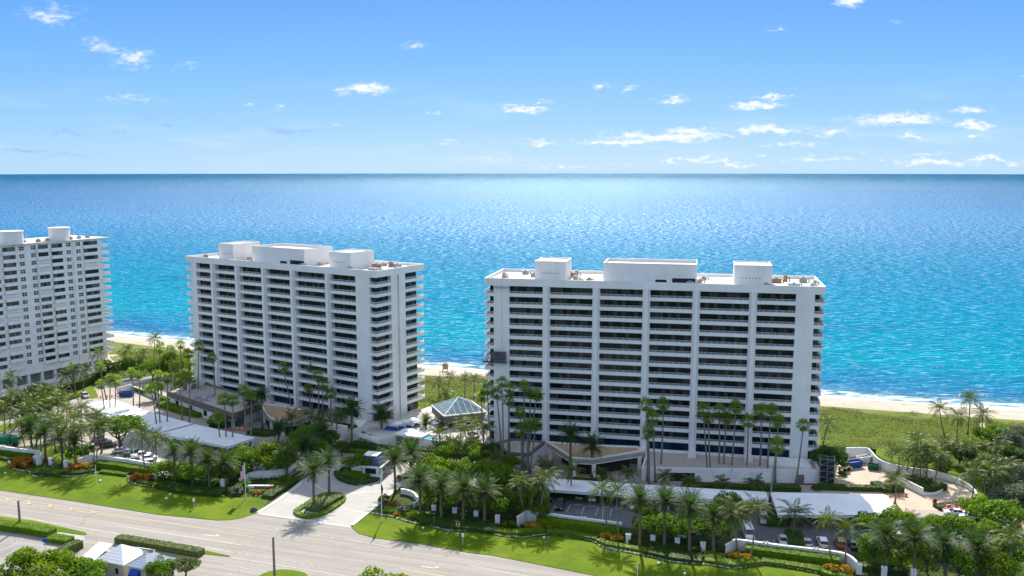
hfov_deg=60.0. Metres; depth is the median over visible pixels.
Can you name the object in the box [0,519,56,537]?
clipped hedge
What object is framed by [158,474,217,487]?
clipped hedge
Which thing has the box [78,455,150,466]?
garden wall
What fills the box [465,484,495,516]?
broadleaf tree
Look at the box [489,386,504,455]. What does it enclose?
fan palm
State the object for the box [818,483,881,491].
clipped hedge
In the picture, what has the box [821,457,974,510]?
yard
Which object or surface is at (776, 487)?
clipped hedge
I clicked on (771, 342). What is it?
window
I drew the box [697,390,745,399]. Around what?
window
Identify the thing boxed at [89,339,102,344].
balcony window
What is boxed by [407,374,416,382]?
end window
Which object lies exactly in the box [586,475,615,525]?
coconut palm
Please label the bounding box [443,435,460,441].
feather palm
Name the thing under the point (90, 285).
balcony window
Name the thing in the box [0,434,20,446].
garbage truck
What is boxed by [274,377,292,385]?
window
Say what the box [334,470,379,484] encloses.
clipped hedge
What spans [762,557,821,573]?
clipped hedge
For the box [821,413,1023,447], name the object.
dune shrubs
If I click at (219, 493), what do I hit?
clipped hedge
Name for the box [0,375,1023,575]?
ground
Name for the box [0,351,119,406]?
plaza
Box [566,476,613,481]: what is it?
clipped hedge
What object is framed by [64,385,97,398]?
lawn
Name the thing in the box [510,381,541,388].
window
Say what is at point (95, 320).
balcony window
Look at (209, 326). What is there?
window
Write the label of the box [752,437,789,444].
window
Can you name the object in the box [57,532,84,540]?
sidewalk
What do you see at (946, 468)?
broadleaf tree
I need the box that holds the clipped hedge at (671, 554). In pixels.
[643,544,702,563]
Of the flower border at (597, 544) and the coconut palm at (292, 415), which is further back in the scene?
the coconut palm at (292, 415)
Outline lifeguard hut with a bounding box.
[442,362,448,370]
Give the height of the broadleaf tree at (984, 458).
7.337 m
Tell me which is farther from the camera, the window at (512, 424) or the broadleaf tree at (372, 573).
the window at (512, 424)
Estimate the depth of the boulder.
208.07 m
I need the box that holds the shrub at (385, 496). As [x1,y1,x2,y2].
[378,493,389,501]
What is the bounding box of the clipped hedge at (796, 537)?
[784,529,806,546]
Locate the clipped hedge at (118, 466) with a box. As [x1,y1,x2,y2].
[92,459,151,473]
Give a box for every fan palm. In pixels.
[94,360,106,399]
[95,378,106,407]
[104,371,116,407]
[110,373,122,406]
[125,366,136,405]
[134,370,143,407]
[143,381,158,423]
[152,369,162,422]
[153,341,165,394]
[162,371,173,421]
[165,344,176,388]
[169,362,180,389]
[173,372,185,420]
[174,339,185,380]
[180,370,189,390]
[182,346,194,376]
[184,370,194,422]
[193,339,204,387]
[205,351,217,394]
[211,411,224,436]
[214,391,230,436]
[226,393,240,436]
[237,384,249,445]
[244,387,257,445]
[278,361,291,406]
[302,382,314,405]
[306,362,316,409]
[313,369,323,423]
[314,377,330,418]
[324,386,335,422]
[475,390,487,463]
[480,380,492,444]
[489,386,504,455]
[495,376,507,454]
[503,381,515,466]
[503,394,514,456]
[513,404,525,471]
[513,421,529,471]
[515,378,530,459]
[520,417,535,473]
[524,387,535,466]
[525,387,545,470]
[529,417,542,473]
[638,397,653,481]
[641,424,655,484]
[644,410,660,482]
[654,396,672,463]
[695,401,710,467]
[702,411,714,467]
[711,402,725,463]
[718,411,734,463]
[727,397,744,464]
[738,412,757,464]
[751,402,768,465]
[763,402,777,468]
[766,434,786,504]
[770,413,786,483]
[794,417,811,484]
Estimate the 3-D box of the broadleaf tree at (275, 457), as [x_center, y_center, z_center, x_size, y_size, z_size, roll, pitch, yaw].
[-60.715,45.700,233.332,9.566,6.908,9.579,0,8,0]
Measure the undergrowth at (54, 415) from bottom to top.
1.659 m
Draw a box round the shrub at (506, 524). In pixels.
[501,520,516,528]
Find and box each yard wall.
[117,384,131,393]
[121,377,173,384]
[131,386,159,400]
[845,447,976,493]
[901,479,923,494]
[923,489,942,495]
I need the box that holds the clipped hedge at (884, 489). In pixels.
[870,480,904,492]
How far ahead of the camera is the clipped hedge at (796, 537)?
190.56 m
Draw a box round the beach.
[107,335,1023,420]
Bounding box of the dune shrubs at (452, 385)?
[423,375,485,398]
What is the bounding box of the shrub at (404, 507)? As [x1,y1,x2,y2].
[397,504,410,511]
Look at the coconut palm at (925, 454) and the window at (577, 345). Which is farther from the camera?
the window at (577, 345)
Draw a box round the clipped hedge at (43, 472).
[31,469,66,475]
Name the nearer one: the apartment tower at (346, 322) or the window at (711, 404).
the window at (711, 404)
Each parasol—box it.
[391,421,401,424]
[400,419,410,422]
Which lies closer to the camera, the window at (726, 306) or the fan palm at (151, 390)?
the window at (726, 306)
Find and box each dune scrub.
[107,348,195,380]
[418,375,488,408]
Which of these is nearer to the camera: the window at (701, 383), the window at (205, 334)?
the window at (701, 383)
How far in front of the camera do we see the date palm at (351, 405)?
256.04 m
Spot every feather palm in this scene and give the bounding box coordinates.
[316,407,332,421]
[335,409,349,423]
[425,437,442,448]
[435,417,449,429]
[438,387,453,400]
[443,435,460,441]
[462,436,479,442]
[532,455,557,479]
[532,498,552,514]
[592,466,612,480]
[616,465,637,482]
[656,469,674,486]
[679,474,702,487]
[713,474,733,489]
[743,473,765,491]
[883,474,905,490]
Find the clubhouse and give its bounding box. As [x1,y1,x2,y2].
[431,397,485,427]
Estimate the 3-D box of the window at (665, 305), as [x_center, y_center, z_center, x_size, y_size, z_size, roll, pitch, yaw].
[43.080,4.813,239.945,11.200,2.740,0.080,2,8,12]
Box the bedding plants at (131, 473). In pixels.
[5,461,253,496]
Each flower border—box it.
[6,460,223,496]
[373,512,816,572]
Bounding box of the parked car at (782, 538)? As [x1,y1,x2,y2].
[777,534,788,544]
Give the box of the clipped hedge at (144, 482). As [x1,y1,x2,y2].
[129,479,159,485]
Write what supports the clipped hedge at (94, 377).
on the plaza
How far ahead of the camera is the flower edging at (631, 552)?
187.31 m
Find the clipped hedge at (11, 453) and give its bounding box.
[0,449,33,457]
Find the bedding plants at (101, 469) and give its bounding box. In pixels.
[4,460,251,496]
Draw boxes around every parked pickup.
[123,448,144,456]
[130,450,151,458]
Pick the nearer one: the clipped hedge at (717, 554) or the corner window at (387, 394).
the clipped hedge at (717, 554)
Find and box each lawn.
[0,423,18,431]
[0,460,268,519]
[0,516,86,534]
[21,434,37,440]
[33,445,79,464]
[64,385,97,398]
[205,550,228,556]
[259,569,307,575]
[352,514,818,575]
[854,550,937,568]
[875,447,986,491]
[936,485,986,511]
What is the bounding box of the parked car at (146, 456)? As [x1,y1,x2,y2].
[139,454,157,460]
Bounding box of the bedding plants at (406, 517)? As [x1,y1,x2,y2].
[373,503,841,572]
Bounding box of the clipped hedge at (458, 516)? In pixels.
[425,510,494,523]
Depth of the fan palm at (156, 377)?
269.27 m
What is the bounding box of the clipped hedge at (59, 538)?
[46,533,74,544]
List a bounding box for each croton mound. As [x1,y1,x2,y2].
[9,455,32,467]
[68,462,82,469]
[79,462,93,468]
[128,472,143,481]
[139,473,153,480]
[252,490,261,495]
[387,501,395,505]
[393,511,401,516]
[523,521,537,527]
[598,531,611,538]
[608,533,623,541]
[726,551,740,558]
[739,553,753,559]
[822,563,839,571]
[838,564,853,575]
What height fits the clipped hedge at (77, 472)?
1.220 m
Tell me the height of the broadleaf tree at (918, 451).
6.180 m
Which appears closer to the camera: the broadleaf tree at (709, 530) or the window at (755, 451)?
the broadleaf tree at (709, 530)
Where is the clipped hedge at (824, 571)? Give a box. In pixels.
[817,566,852,575]
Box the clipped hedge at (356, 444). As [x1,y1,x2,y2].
[349,440,393,451]
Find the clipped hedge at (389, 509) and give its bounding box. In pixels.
[382,506,424,515]
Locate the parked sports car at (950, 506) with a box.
[942,504,962,509]
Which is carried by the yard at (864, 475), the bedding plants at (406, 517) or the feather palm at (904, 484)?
the feather palm at (904, 484)
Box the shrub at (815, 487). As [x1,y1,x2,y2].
[811,484,821,489]
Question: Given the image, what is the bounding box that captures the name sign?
[246,485,272,490]
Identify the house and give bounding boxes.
[83,542,173,575]
[394,428,431,447]
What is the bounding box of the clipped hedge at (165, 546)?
[114,534,204,557]
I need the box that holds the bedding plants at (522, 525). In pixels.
[374,503,761,560]
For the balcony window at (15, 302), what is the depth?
320.37 m
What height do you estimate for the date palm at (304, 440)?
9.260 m
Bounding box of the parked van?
[742,519,754,539]
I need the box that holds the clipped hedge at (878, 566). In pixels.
[859,561,907,575]
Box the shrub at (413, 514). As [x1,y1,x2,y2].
[406,510,417,518]
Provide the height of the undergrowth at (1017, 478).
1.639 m
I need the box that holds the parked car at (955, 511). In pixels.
[943,508,964,514]
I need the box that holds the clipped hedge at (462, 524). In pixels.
[419,514,498,533]
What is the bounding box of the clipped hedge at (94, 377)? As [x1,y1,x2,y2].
[51,371,108,392]
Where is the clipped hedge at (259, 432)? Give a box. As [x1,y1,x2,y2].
[247,427,277,436]
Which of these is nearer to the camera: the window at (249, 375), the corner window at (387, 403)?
the corner window at (387, 403)
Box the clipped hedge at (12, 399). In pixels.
[0,394,23,405]
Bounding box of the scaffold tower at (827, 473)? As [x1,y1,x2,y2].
[818,455,835,483]
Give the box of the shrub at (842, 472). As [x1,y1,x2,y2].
[837,470,847,475]
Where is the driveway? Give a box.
[261,452,415,525]
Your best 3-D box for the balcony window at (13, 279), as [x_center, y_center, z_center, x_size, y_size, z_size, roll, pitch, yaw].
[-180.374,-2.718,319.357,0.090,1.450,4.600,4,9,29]
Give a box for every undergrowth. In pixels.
[1,453,94,469]
[19,401,88,443]
[114,370,191,378]
[158,465,299,486]
[257,434,335,467]
[408,486,522,525]
[507,524,610,539]
[625,527,711,547]
[857,520,1023,575]
[876,443,995,467]
[978,449,1023,533]
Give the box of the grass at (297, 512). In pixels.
[293,491,345,518]
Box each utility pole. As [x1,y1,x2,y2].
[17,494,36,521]
[272,529,288,575]
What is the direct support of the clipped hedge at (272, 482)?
on the ground at (398, 497)
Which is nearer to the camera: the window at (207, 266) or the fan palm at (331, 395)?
the fan palm at (331, 395)
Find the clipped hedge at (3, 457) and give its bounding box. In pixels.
[0,455,11,460]
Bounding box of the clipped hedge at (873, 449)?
[845,446,875,453]
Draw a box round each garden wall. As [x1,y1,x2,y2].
[0,445,42,464]
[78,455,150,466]
[239,453,299,481]
[349,431,379,442]
[400,488,418,507]
[516,510,621,526]
[725,539,858,573]
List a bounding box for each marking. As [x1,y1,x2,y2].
[0,496,442,575]
[1,513,524,575]
[553,504,849,550]
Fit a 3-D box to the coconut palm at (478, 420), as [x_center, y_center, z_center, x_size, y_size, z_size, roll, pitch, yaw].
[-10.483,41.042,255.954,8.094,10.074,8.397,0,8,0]
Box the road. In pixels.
[0,490,592,575]
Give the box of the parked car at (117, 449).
[112,447,129,453]
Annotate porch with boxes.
[263,403,313,435]
[547,441,642,476]
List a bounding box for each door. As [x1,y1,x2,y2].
[237,416,243,424]
[670,473,694,480]
[798,475,803,482]
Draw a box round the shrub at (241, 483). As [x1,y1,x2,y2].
[235,479,250,489]
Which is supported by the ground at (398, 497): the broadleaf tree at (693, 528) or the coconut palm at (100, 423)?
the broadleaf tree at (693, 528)
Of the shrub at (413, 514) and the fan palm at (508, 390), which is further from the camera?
the fan palm at (508, 390)
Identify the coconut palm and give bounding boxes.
[0,369,20,417]
[0,384,24,426]
[0,396,16,433]
[2,415,32,448]
[11,402,35,437]
[14,387,36,412]
[17,393,47,415]
[23,415,51,452]
[28,412,51,446]
[30,382,57,414]
[41,415,66,451]
[44,391,69,415]
[44,409,59,427]
[50,414,72,453]
[51,386,72,415]
[52,366,75,394]
[54,421,83,458]
[57,401,80,430]
[58,409,85,426]
[61,362,85,393]
[68,419,91,455]
[69,397,94,418]
[74,363,94,391]
[77,412,108,461]
[83,416,115,461]
[84,406,108,434]
[87,347,108,371]
[92,413,117,453]
[116,343,137,356]
[125,424,155,467]
[134,348,150,375]
[142,426,172,463]
[145,332,163,358]
[279,406,304,439]
[297,406,320,424]
[327,407,347,442]
[424,423,453,455]
[431,375,446,396]
[443,371,455,389]
[449,413,471,435]
[450,423,477,441]
[458,370,472,398]
[462,412,488,434]
[466,372,482,397]
[474,418,497,439]
[483,446,509,466]
[506,469,535,511]
[515,474,552,504]
[526,466,561,514]
[556,457,585,486]
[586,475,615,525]
[600,476,630,532]
[709,495,752,553]
[720,495,753,551]
[738,491,774,555]
[773,498,815,532]
[811,505,844,555]
[818,412,839,445]
[828,515,863,564]
[880,466,912,503]
[881,441,902,463]
[886,442,908,473]
[897,447,919,475]
[902,432,932,474]
[907,454,934,477]
[916,448,940,477]
[924,398,952,436]
[924,443,953,479]
[932,433,958,473]
[943,407,970,440]
[952,457,989,498]
[956,438,981,460]
[957,389,984,434]
[968,402,998,438]
[970,458,1001,497]
[979,458,1013,499]
[986,434,1015,457]
[987,516,1023,575]
[992,454,1023,479]
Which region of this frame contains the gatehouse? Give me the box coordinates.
[358,451,389,479]
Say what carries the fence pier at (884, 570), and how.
on the ground at (398, 497)
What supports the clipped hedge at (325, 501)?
on the ground at (398, 497)
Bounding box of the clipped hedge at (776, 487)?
[682,480,801,491]
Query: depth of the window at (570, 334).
246.78 m
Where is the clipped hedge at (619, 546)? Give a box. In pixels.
[596,537,645,553]
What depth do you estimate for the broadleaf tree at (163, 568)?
171.46 m
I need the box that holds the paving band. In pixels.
[258,484,384,526]
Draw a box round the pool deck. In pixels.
[350,406,493,450]
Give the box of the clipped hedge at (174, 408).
[155,400,201,417]
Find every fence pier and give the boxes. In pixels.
[48,457,53,465]
[63,459,68,467]
[220,478,224,486]
[431,504,436,510]
[452,507,457,513]
[473,510,478,516]
[495,514,499,523]
[625,533,630,543]
[650,534,655,540]
[675,537,679,543]
[700,541,705,551]
[856,563,862,574]
[881,565,887,575]
[910,568,916,575]
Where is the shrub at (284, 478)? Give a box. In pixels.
[279,475,291,480]
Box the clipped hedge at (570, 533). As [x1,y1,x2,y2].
[546,528,598,540]
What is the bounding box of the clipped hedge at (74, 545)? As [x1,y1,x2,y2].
[52,539,83,553]
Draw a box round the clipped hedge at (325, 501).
[304,492,344,512]
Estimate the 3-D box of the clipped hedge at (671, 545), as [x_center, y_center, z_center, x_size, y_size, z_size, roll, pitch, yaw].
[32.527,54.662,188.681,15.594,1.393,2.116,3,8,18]
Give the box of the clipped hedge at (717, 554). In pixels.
[702,550,725,559]
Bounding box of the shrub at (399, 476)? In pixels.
[396,474,407,480]
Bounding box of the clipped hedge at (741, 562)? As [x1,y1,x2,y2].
[704,555,761,567]
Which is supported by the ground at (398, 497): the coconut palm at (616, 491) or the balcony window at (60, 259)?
the coconut palm at (616, 491)
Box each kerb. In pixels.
[257,477,307,512]
[349,484,401,525]
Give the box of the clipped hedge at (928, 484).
[905,473,947,491]
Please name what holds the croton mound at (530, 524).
on the ground at (398, 497)
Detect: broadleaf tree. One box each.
[0,545,47,575]
[24,381,59,407]
[27,390,66,411]
[28,549,90,575]
[64,446,81,458]
[67,557,107,575]
[79,443,96,456]
[99,359,116,377]
[101,413,148,452]
[113,356,143,379]
[137,358,168,380]
[142,381,164,399]
[142,554,174,575]
[148,459,178,480]
[153,351,183,373]
[164,460,195,479]
[168,358,195,372]
[169,555,201,575]
[172,379,193,386]
[182,463,217,481]
[203,461,238,482]
[206,413,228,428]
[222,460,251,482]
[228,443,250,460]
[230,445,266,471]
[248,441,281,469]
[267,449,298,468]
[279,439,304,450]
[288,423,318,445]
[308,438,330,458]
[320,429,340,450]
[332,440,351,456]
[339,455,354,472]
[352,453,372,467]
[357,565,408,575]
[397,437,408,448]
[400,453,420,465]
[407,463,438,485]
[416,446,440,460]
[417,452,441,465]
[417,481,457,510]
[430,458,457,482]
[433,444,456,460]
[438,481,473,514]
[442,438,461,459]
[445,442,470,461]
[447,456,477,478]
[465,443,486,461]
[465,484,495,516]
[466,439,482,461]
[468,458,502,479]
[479,460,518,497]
[481,442,506,460]
[482,484,518,517]
[496,453,522,469]
[505,472,531,491]
[508,490,535,513]
[519,486,548,502]
[527,502,551,517]
[631,512,660,538]
[633,503,659,533]
[654,512,686,542]
[674,512,709,541]
[694,503,715,535]
[698,521,733,547]
[712,490,745,521]
[809,445,850,466]
[851,510,894,547]
[855,532,894,562]
[879,504,916,530]
[880,537,917,566]
[898,517,936,537]
[907,540,948,572]
[908,445,936,456]
[920,513,950,542]
[925,453,952,471]
[936,543,985,575]
[940,514,979,547]
[941,441,977,464]
[957,517,1000,544]
[958,493,1012,523]
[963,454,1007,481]
[968,543,1023,575]
[971,423,1009,446]
[982,471,1020,488]
[982,499,1023,533]
[985,531,1023,567]
[986,484,1022,506]
[995,428,1023,447]
[995,443,1023,461]
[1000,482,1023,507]
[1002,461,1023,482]
[1009,424,1023,437]
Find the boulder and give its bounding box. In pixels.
[250,507,257,511]
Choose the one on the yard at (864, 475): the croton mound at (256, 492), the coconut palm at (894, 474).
the coconut palm at (894, 474)
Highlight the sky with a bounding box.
[0,0,1023,173]
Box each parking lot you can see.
[0,538,51,573]
[511,495,972,571]
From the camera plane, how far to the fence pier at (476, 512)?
203.21 m
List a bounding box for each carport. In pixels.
[85,399,143,427]
[124,410,192,440]
[160,424,255,451]
[545,478,663,509]
[667,486,768,509]
[770,492,894,521]
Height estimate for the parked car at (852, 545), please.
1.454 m
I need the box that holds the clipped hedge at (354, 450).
[339,448,387,456]
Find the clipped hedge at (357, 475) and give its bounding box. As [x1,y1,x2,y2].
[340,469,369,479]
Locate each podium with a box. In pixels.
[166,378,260,427]
[326,422,347,441]
[485,438,544,467]
[640,446,819,483]
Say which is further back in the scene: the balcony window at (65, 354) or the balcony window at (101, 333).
the balcony window at (101, 333)
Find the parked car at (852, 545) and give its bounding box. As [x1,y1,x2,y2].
[847,539,858,549]
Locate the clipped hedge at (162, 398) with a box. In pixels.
[133,386,169,401]
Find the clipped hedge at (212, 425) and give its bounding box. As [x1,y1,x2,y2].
[209,423,226,427]
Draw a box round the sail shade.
[353,419,365,430]
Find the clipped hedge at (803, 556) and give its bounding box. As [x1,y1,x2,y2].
[745,542,840,566]
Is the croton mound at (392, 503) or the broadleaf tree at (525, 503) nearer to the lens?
the broadleaf tree at (525, 503)
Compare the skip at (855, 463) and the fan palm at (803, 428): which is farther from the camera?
the skip at (855, 463)
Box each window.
[2,247,14,251]
[3,255,15,259]
[3,263,15,267]
[4,270,16,274]
[5,278,16,282]
[5,286,17,290]
[6,301,18,305]
[8,324,20,328]
[9,331,20,336]
[9,339,21,344]
[10,354,22,359]
[38,244,47,248]
[38,252,47,256]
[40,274,49,278]
[40,282,50,286]
[41,297,51,301]
[42,304,51,308]
[43,311,52,315]
[43,319,52,323]
[44,326,53,330]
[44,333,53,338]
[45,341,54,345]
[45,348,54,352]
[46,355,55,360]
[51,243,61,247]
[51,251,62,254]
[52,258,62,262]
[52,265,63,269]
[53,273,63,277]
[53,280,64,284]
[54,287,64,291]
[55,295,65,299]
[56,309,66,313]
[56,317,66,321]
[57,331,67,335]
[58,338,68,342]
[59,353,69,357]
[83,241,96,244]
[83,248,96,251]
[84,255,97,259]
[85,269,98,273]
[85,276,98,280]
[86,283,99,287]
[86,290,99,295]
[87,297,100,302]
[87,304,100,309]
[88,311,100,316]
[88,318,101,323]
[89,332,102,337]
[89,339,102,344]
[200,263,209,269]
[200,272,209,277]
[200,280,210,286]
[201,289,210,295]
[201,298,211,303]
[202,306,211,312]
[202,315,211,320]
[202,323,212,329]
[203,332,212,337]
[203,340,213,346]
[204,348,213,353]
[204,365,214,371]
[205,374,214,379]
[219,265,233,271]
[219,274,234,280]
[219,282,234,289]
[220,291,234,297]
[220,300,235,306]
[220,308,235,315]
[221,317,236,324]
[221,326,236,332]
[222,334,236,341]
[222,343,237,350]
[222,351,237,358]
[223,360,237,367]
[223,368,238,376]
[224,377,238,384]
[224,385,238,391]
[243,267,260,273]
[243,276,260,282]
[244,285,261,291]
[244,294,261,300]
[244,302,261,309]
[245,311,262,318]
[245,320,262,327]
[245,329,262,336]
[246,338,263,345]
[246,347,263,354]
[246,355,263,363]
[247,364,264,372]
[247,373,264,380]
[248,381,264,389]
[270,269,289,276]
[270,278,289,285]
[270,287,289,294]
[271,297,289,303]
[271,306,290,313]
[271,315,290,322]
[272,324,290,331]
[272,333,291,340]
[272,342,291,349]
[273,351,291,358]
[273,360,292,367]
[273,368,292,376]
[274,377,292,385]
[274,386,293,394]
[274,395,293,404]
[298,271,324,279]
[299,281,324,288]
[299,290,324,298]
[299,300,325,308]
[299,309,325,317]
[300,318,325,326]
[300,327,325,336]
[300,336,326,345]
[301,346,326,354]
[301,355,326,364]
[301,364,326,373]
[302,373,327,380]
[302,382,327,391]
[302,391,327,401]
[302,400,327,409]
[334,274,354,282]
[334,284,355,291]
[334,294,355,301]
[334,303,355,311]
[335,313,355,321]
[335,322,356,330]
[335,332,356,340]
[335,341,356,349]
[336,351,356,359]
[336,360,356,368]
[336,370,357,378]
[336,379,357,388]
[337,388,357,397]
[337,398,356,404]
[337,407,358,417]
[365,468,375,473]
[371,276,387,284]
[371,286,387,293]
[372,296,387,303]
[372,306,387,313]
[372,315,387,323]
[372,325,388,333]
[373,334,388,343]
[373,344,388,352]
[373,354,388,362]
[373,363,388,372]
[373,373,388,381]
[374,382,389,391]
[374,392,389,401]
[374,401,389,409]
[405,272,415,279]
[405,281,415,288]
[405,291,415,298]
[406,300,415,307]
[406,309,416,316]
[406,318,416,326]
[406,328,416,335]
[406,337,416,345]
[406,346,416,354]
[406,355,416,363]
[407,365,416,371]
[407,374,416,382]
[407,383,417,390]
[407,392,417,400]
[407,401,417,411]
[510,286,542,293]
[510,297,542,304]
[510,307,542,314]
[510,318,542,325]
[510,328,541,336]
[510,339,541,346]
[510,349,541,357]
[510,360,541,367]
[510,370,541,378]
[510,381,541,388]
[510,401,541,409]
[510,412,541,419]
[510,422,541,430]
[510,432,541,440]
[511,391,541,399]
[550,330,591,338]
[550,341,591,348]
[550,351,591,359]
[550,362,591,370]
[550,372,591,380]
[550,383,590,391]
[550,393,590,401]
[550,404,590,412]
[550,414,590,422]
[550,424,590,433]
[550,435,589,443]
[551,287,592,295]
[551,298,591,305]
[551,309,591,316]
[551,319,591,327]
[598,438,639,446]
[599,364,640,372]
[599,375,640,383]
[599,385,640,393]
[599,396,640,404]
[599,406,639,415]
[599,417,639,425]
[599,427,639,436]
[600,289,642,296]
[600,299,642,307]
[600,310,641,318]
[600,321,641,329]
[600,332,641,340]
[600,343,641,350]
[600,353,641,361]
[648,388,689,396]
[648,399,689,407]
[648,420,688,428]
[648,431,688,439]
[649,345,690,353]
[649,356,690,363]
[649,366,690,374]
[649,377,689,385]
[649,441,688,450]
[650,301,691,309]
[650,312,691,320]
[650,323,691,331]
[650,334,691,342]
[650,409,688,417]
[651,290,692,298]
[696,423,743,431]
[696,433,743,442]
[696,444,743,454]
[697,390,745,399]
[697,401,744,410]
[697,412,744,421]
[698,358,746,366]
[698,369,745,377]
[698,379,745,388]
[699,325,747,333]
[699,336,747,344]
[699,347,746,355]
[700,291,748,299]
[700,303,748,310]
[700,314,748,322]
[752,426,789,434]
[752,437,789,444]
[752,448,788,456]
[753,404,790,412]
[753,415,789,423]
[754,371,791,379]
[754,382,791,390]
[754,393,790,401]
[755,349,792,357]
[755,360,792,368]
[756,316,794,323]
[756,327,793,335]
[756,338,793,346]
[757,293,795,301]
[757,304,794,312]
[808,440,812,447]
[810,396,814,403]
[811,374,815,380]
[812,351,816,358]
[813,329,817,335]
[814,306,818,313]
[815,295,819,301]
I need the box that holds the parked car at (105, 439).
[95,438,111,444]
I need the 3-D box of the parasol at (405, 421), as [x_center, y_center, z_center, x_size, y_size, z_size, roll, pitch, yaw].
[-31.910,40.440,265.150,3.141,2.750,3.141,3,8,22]
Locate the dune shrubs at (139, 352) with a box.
[108,348,190,371]
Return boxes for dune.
[107,342,1023,461]
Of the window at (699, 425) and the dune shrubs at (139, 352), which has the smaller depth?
the window at (699, 425)
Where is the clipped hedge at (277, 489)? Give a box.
[261,471,308,498]
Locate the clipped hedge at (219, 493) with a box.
[207,488,226,496]
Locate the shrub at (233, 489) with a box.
[227,485,243,494]
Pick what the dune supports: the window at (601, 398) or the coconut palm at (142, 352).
the coconut palm at (142, 352)
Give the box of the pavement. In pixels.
[0,376,957,516]
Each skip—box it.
[121,390,134,396]
[226,420,239,426]
[848,459,863,467]
[856,454,870,462]
[867,462,879,469]
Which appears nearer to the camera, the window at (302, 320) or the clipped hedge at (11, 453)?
the clipped hedge at (11, 453)
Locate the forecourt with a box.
[82,424,175,462]
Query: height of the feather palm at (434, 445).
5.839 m
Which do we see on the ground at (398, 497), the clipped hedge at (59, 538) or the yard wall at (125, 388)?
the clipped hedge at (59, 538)
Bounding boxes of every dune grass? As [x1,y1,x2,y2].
[117,348,191,376]
[420,375,486,406]
[819,406,1023,459]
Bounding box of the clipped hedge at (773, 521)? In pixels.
[762,509,784,526]
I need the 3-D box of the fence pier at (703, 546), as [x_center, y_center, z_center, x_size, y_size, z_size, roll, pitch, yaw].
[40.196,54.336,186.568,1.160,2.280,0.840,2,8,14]
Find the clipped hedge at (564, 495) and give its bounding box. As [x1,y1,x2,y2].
[550,492,610,502]
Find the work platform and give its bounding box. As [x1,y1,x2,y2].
[482,286,509,363]
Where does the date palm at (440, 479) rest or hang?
on the ground at (398, 497)
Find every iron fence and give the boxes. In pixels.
[43,459,62,466]
[438,508,493,518]
[631,536,700,545]
[862,567,909,575]
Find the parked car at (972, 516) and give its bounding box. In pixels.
[958,511,980,520]
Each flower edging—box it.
[0,459,224,496]
[371,512,812,572]
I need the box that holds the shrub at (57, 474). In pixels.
[54,470,63,476]
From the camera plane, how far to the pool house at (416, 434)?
257.35 m
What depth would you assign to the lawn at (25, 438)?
265.48 m
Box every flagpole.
[240,463,245,498]
[381,484,382,521]
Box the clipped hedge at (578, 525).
[536,514,621,535]
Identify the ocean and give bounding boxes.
[0,173,1023,410]
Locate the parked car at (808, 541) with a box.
[803,537,812,547]
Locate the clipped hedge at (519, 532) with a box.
[494,526,544,535]
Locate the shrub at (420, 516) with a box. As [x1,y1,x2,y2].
[416,513,425,519]
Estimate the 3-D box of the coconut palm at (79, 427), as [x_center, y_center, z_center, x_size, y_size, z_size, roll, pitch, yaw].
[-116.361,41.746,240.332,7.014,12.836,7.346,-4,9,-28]
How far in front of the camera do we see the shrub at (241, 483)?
222.60 m
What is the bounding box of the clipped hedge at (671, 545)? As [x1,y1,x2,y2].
[629,537,701,552]
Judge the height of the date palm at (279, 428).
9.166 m
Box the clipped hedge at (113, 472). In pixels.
[99,469,129,475]
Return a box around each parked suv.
[80,391,89,398]
[99,440,116,447]
[142,458,160,463]
[554,497,564,509]
[758,511,767,523]
[816,536,828,547]
[833,537,844,548]
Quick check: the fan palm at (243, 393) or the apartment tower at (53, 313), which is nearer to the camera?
the fan palm at (243, 393)
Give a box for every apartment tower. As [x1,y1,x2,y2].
[0,227,114,393]
[186,241,424,424]
[484,257,825,460]
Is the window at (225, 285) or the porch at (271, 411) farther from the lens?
the window at (225, 285)
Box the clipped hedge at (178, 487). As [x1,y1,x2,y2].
[154,480,212,495]
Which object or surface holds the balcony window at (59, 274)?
in the apartment tower at (53, 313)
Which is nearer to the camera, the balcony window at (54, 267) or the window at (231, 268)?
the window at (231, 268)
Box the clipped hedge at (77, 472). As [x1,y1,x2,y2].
[65,468,94,475]
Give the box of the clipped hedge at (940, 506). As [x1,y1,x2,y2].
[932,499,966,509]
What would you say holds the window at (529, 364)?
in the apartment tower at (608, 347)
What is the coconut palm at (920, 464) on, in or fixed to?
on the yard at (864, 475)
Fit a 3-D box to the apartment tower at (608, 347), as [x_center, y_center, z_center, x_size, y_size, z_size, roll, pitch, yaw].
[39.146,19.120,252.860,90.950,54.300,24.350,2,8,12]
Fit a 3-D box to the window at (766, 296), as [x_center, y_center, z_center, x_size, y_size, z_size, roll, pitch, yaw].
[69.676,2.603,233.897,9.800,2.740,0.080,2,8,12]
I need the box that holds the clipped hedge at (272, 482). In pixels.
[250,480,281,492]
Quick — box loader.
[838,463,852,471]
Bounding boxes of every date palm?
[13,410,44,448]
[31,419,56,461]
[46,425,69,465]
[60,426,89,462]
[156,438,185,482]
[171,436,205,485]
[193,443,221,486]
[209,447,239,485]
[238,392,264,426]
[249,385,273,428]
[267,416,289,441]
[274,440,300,475]
[291,431,320,463]
[294,451,332,503]
[309,417,338,441]
[317,446,344,493]
[337,392,367,441]
[366,401,395,428]
[375,440,411,492]
[398,436,426,475]
[399,458,436,514]
[415,411,435,429]
[426,469,455,516]
[442,467,481,519]
[464,471,502,520]
[555,418,584,474]
[576,429,606,476]
[621,478,659,546]
[645,480,684,546]
[667,484,712,551]
[696,496,731,551]
[861,512,912,572]
[894,515,936,568]
[925,525,965,575]
[956,523,998,575]

